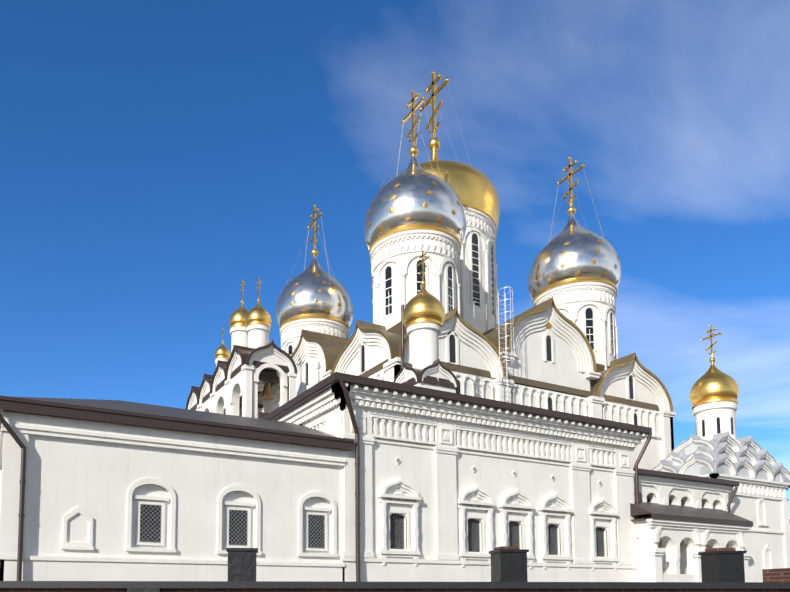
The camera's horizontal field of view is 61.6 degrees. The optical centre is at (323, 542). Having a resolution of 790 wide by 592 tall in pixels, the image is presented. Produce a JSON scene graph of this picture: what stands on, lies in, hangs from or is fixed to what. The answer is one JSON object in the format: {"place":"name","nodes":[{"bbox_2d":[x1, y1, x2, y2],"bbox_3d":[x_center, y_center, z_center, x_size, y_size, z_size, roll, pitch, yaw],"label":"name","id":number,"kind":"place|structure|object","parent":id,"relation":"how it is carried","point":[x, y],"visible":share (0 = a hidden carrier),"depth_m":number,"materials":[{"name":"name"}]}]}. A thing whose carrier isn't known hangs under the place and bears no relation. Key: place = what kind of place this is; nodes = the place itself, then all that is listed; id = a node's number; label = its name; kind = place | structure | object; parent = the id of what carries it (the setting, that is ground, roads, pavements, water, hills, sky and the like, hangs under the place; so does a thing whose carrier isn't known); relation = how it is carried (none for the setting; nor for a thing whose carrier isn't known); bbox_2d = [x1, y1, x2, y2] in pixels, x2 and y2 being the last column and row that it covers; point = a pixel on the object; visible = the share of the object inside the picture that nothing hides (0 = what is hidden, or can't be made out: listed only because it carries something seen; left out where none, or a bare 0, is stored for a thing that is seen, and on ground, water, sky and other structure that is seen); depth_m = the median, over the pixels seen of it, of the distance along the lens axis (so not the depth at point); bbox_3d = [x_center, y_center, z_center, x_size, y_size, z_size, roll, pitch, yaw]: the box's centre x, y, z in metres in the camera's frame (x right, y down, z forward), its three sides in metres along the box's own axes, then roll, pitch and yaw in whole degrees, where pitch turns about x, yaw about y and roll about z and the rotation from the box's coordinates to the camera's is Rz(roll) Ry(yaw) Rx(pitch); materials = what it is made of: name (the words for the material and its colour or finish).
{"place":"outdoors","nodes":[
{"label":"outdoors","id":0,"kind":"place"},
{"bbox_2d":[0,581,789,591],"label":"ledge","id":1,"kind":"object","parent":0,"point":[165,586],"depth_m":11.71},
{"bbox_2d":[127,588,161,591],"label":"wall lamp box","id":2,"kind":"object","parent":1,"relation":"attached to","point":[144,589],"visible":0.8,"depth_m":11.15,"materials":[{"name":"black"}]},
{"bbox_2d":[226,548,257,580],"bbox_3d":[-1.461,0.415,11.764,0.556,0.585,0.556,0,-5,-6],"label":"chimney","id":3,"kind":"object","parent":1,"relation":"on","point":[242,562],"visible":0.88,"depth_m":11.52,"materials":[{"name":"black metal"}]},
{"bbox_2d":[488,546,528,581],"bbox_3d":[3.442,0.420,12.253,0.564,0.654,0.564,0,-5,-6],"label":"chimney","id":4,"kind":"object","parent":1,"relation":"on","point":[508,564],"visible":0.9,"depth_m":12.01,"materials":[{"name":"black metal"}]},
{"bbox_2d":[698,548,745,581],"bbox_3d":[7.679,0.451,12.674,0.567,0.658,0.567,0,-5,-6],"label":"chimney","id":5,"kind":"object","parent":1,"relation":"on","point":[722,564],"visible":0.94,"depth_m":12.44,"materials":[{"name":"black metal"}]},
{"bbox_2d":[0,0,789,518],"label":"sky","id":6,"kind":"structure","parent":0,"point":[158,157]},
{"bbox_2d":[762,568,789,591],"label":"brick wall","id":7,"kind":"structure","parent":0,"point":[777,575],"depth_m":12.81,"materials":[{"name":"red brick"}]},
{"label":"ground","id":8,"kind":"structure","parent":0,"visible":0},
{"bbox_2d":[0,395,354,581],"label":"building wing","id":9,"kind":"structure","parent":8,"relation":"on","point":[103,490],"depth_m":25.04,"materials":[{"name":"white paint"}]},
{"bbox_2d":[261,250,651,581],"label":"church building","id":10,"kind":"structure","parent":8,"relation":"on","point":[441,480],"depth_m":32.24,"materials":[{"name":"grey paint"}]},
{"bbox_2d":[186,278,296,418],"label":"belfry","id":11,"kind":"object","parent":10,"relation":"on","point":[254,373],"visible":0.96,"depth_m":42.18,"materials":[{"name":"grey paint"}]},
{"bbox_2d":[262,70,675,469],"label":"cathedral","id":12,"kind":"structure","parent":8,"relation":"on","point":[555,347],"depth_m":46.93,"materials":[{"name":"white paint"}]},
{"bbox_2d":[630,324,789,581],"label":"chapel","id":13,"kind":"object","parent":8,"relation":"on","point":[714,482],"visible":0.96,"depth_m":43.20,"materials":[{"name":"grey paint"}]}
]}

